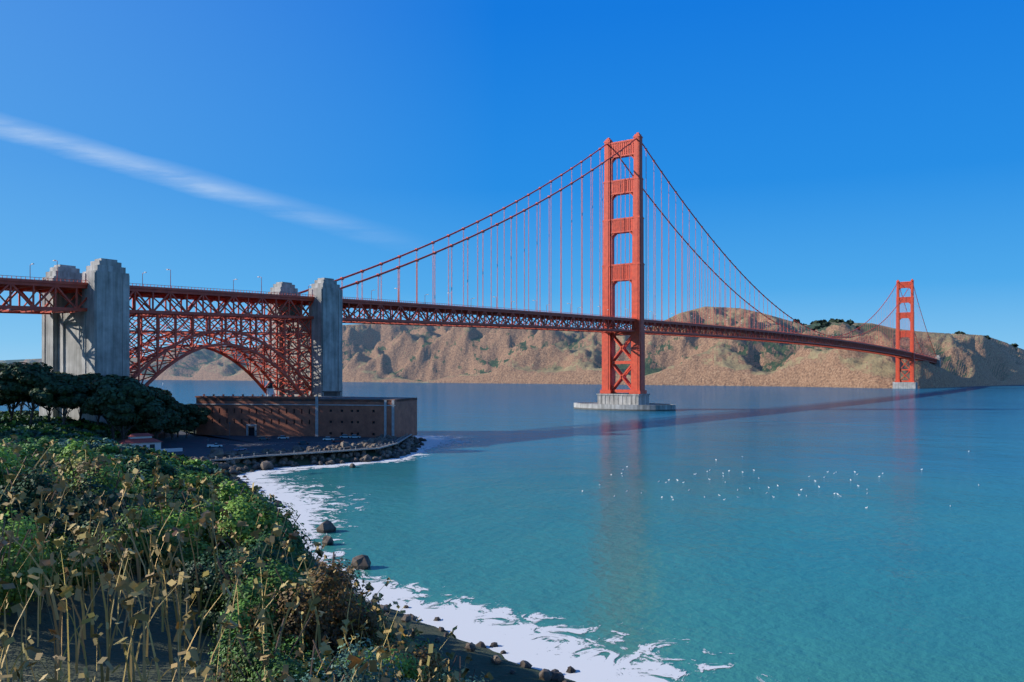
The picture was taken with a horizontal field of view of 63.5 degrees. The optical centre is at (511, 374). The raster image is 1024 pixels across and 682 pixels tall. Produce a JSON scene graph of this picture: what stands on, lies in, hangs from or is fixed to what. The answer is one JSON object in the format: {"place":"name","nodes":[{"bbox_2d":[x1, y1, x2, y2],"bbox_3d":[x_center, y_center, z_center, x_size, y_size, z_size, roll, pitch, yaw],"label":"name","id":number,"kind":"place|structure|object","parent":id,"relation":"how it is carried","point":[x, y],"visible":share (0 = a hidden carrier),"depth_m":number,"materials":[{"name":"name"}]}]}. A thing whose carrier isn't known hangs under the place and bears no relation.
{"place":"outdoors","nodes":[
{"label":"outdoors","id":0,"kind":"place"},
{"bbox_2d":[160,431,405,459],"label":"car park","id":1,"kind":"structure","parent":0,"point":[191,445],"depth_m":307.53,"materials":[{"name":"grey asphalt"}]},
{"bbox_2d":[209,434,411,460],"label":"seawall","id":2,"kind":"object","parent":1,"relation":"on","point":[401,440],"depth_m":269.67,"materials":[{"name":"concrete"}]},
{"bbox_2d":[277,434,360,438],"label":"parked cars","id":3,"kind":"object","parent":1,"relation":"on","point":[340,436],"visible":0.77,"depth_m":332.04,"materials":[{"name":"grey paint"}]},
{"bbox_2d":[0,411,574,681],"bbox_3d":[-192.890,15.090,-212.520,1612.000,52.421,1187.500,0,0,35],"label":"shore terrain","id":4,"kind":"structure","parent":0,"point":[480,662],"depth_m":19.82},
{"bbox_2d":[0,410,190,458],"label":"hedge shrubs","id":5,"kind":"object","parent":4,"relation":"on","point":[19,424],"visible":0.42,"depth_m":280.13,"materials":[{"name":"green plant"}]},
{"bbox_2d":[6,394,196,439],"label":"tree trunks","id":6,"kind":"object","parent":4,"relation":"on","point":[49,412],"visible":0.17,"depth_m":285.32,"materials":[{"name":"brown plant"}]},
{"bbox_2d":[0,362,210,432],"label":"trees","id":7,"kind":"object","parent":4,"relation":"on","point":[114,400],"visible":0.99,"depth_m":278.27,"materials":[{"name":"green plant"}]},
{"bbox_2d":[119,436,182,451],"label":"house walls","id":8,"kind":"structure","parent":4,"relation":"on","point":[157,445],"depth_m":274.02,"materials":[{"name":"white paint"}]},
{"bbox_2d":[118,433,162,443],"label":"house roof","id":9,"kind":"structure","parent":8,"relation":"on","point":[139,440],"depth_m":272.89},
{"bbox_2d":[0,433,488,681],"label":"bluff shrub","id":10,"kind":"object","parent":4,"relation":"on","point":[103,479],"depth_m":24.27,"materials":[{"name":"green plant"}]},
{"bbox_2d":[0,434,493,681],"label":"dry plant stems","id":11,"kind":"object","parent":4,"relation":"on","point":[35,654],"visible":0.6,"depth_m":17.94,"materials":[{"name":"plant"}]},
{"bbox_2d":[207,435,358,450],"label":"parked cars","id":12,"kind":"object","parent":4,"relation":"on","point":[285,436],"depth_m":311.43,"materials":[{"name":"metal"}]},
{"bbox_2d":[212,382,374,435],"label":"fort windows","id":13,"kind":"structure","parent":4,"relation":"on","point":[252,430],"depth_m":348.12,"materials":[{"name":"black glass"}]},
{"bbox_2d":[200,433,407,458],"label":"seawall bollards","id":14,"kind":"object","parent":4,"relation":"on","point":[400,438],"visible":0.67,"depth_m":282.17,"materials":[{"name":"grey concrete"}]},
{"bbox_2d":[207,422,401,457],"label":"car park posts and chain","id":15,"kind":"object","parent":4,"relation":"on","point":[279,452],"visible":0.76,"depth_m":293.20,"materials":[{"name":"grey metal"}]},
{"bbox_2d":[190,434,575,681],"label":"riprap boulders","id":16,"kind":"object","parent":4,"relation":"on","point":[408,446],"visible":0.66,"depth_m":258.38,"materials":[{"name":"grey stone"}]},
{"bbox_2d":[195,394,416,436],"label":"fort point brick walls","id":17,"kind":"structure","parent":0,"point":[405,417],"depth_m":344.95,"materials":[{"name":"brown brick"}]},
{"bbox_2d":[200,397,394,436],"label":"fort stone trim","id":18,"kind":"structure","parent":17,"relation":"attached to","point":[316,404],"depth_m":342.85,"materials":[{"name":"grey stone"}]},
{"bbox_2d":[196,391,416,401],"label":"fort roof parapet","id":19,"kind":"structure","parent":17,"relation":"on","point":[325,397],"depth_m":347.20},
{"bbox_2d":[265,388,274,395],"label":"lighthouse","id":20,"kind":"object","parent":19,"relation":"on","point":[269,392],"visible":0.72,"depth_m":364.96,"materials":[{"name":"white paint"}]},
{"bbox_2d":[0,0,1023,359],"bbox_3d":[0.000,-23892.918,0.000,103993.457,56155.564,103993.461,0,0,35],"label":"sky","id":21,"kind":"structure","parent":0,"point":[846,160],"depth_m":47435.14,"materials":[{"name":"blue"}]},
{"bbox_2d":[0,380,1023,681],"bbox_3d":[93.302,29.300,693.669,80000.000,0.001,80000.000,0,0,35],"label":"sea water","id":22,"kind":"structure","parent":0,"point":[900,558],"depth_m":166.04,"materials":[{"name":"teal liquid"}]},
{"bbox_2d":[39,258,940,423],"bbox_3d":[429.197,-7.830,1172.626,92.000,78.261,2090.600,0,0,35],"label":"concrete pylons","id":23,"kind":"object","parent":22,"relation":"on","point":[94,337],"visible":0.7,"depth_m":325.00,"materials":[{"name":"grey concrete"}]},
{"bbox_2d":[0,278,936,395],"bbox_3d":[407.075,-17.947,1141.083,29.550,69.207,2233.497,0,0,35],"label":"steel truss","id":24,"kind":"object","parent":23,"relation":"on","point":[20,287],"visible":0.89,"depth_m":390.30,"materials":[{"name":"red metal"}]},
{"bbox_2d":[0,275,936,358],"bbox_3d":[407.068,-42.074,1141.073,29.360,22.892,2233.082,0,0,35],"label":"bridge railings","id":25,"kind":"object","parent":24,"relation":"on","point":[414,302],"visible":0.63,"depth_m":446.87,"materials":[{"name":"red metal"}]},
{"bbox_2d":[30,260,920,353],"bbox_3d":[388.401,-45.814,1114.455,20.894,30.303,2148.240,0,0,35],"label":"bridge lamp posts","id":26,"kind":"object","parent":24,"relation":"on","point":[371,292],"visible":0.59,"depth_m":390.68,"materials":[{"name":"red metal"}]},
{"bbox_2d":[31,260,919,351],"bbox_3d":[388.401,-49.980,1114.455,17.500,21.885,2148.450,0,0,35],"label":"bridge lamp heads","id":27,"kind":"object","parent":26,"relation":"attached to","point":[513,301],"visible":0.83,"depth_m":590.36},
{"bbox_2d":[237,436,766,681],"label":"surf foam","id":28,"kind":"object","parent":22,"relation":"on","point":[517,644],"visible":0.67,"depth_m":95.24,"materials":[{"name":"white"}]},
{"bbox_2d":[574,407,675,410],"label":"pier tide band","id":29,"kind":"object","parent":22,"relation":"on","point":[622,409],"visible":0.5,"depth_m":669.25,"materials":[{"name":"concrete"}]},
{"bbox_2d":[599,456,978,507],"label":"seagulls","id":30,"kind":"object","parent":22,"relation":"on","point":[749,487],"visible":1,"depth_m":217.45,"materials":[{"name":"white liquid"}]},
{"bbox_2d":[0,306,1023,387],"bbox_3d":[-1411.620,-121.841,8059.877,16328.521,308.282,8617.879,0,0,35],"label":"hills","id":31,"kind":"structure","parent":0,"point":[403,353],"depth_m":2633.61,"materials":[{"name":"brown soil"}]},
{"bbox_2d":[792,318,1018,349],"bbox_3d":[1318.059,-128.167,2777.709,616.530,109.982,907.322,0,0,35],"label":"distant trees","id":32,"kind":"object","parent":31,"relation":"on","point":[850,322],"visible":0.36,"depth_m":2612.93,"materials":[{"name":"green plant"}]},
{"bbox_2d":[600,132,914,393],"bbox_3d":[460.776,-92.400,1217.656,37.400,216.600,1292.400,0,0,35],"label":"bridge towers","id":33,"kind":"structure","parent":0,"point":[610,355],"depth_m":693.26,"materials":[{"name":"red metal"}]},
{"bbox_2d":[298,134,936,356],"bbox_3d":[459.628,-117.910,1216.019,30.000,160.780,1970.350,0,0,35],"label":"main suspension cables","id":34,"kind":"object","parent":33,"relation":"attached to","point":[415,260],"visible":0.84,"depth_m":619.65,"materials":[{"name":"red metal"}]},
{"bbox_2d":[341,145,927,355],"bbox_3d":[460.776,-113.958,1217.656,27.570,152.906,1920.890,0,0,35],"label":"suspender cables","id":35,"kind":"object","parent":34,"relation":"hanging from","point":[433,278],"visible":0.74,"depth_m":648.05,"materials":[{"name":"red metal"}]}
]}

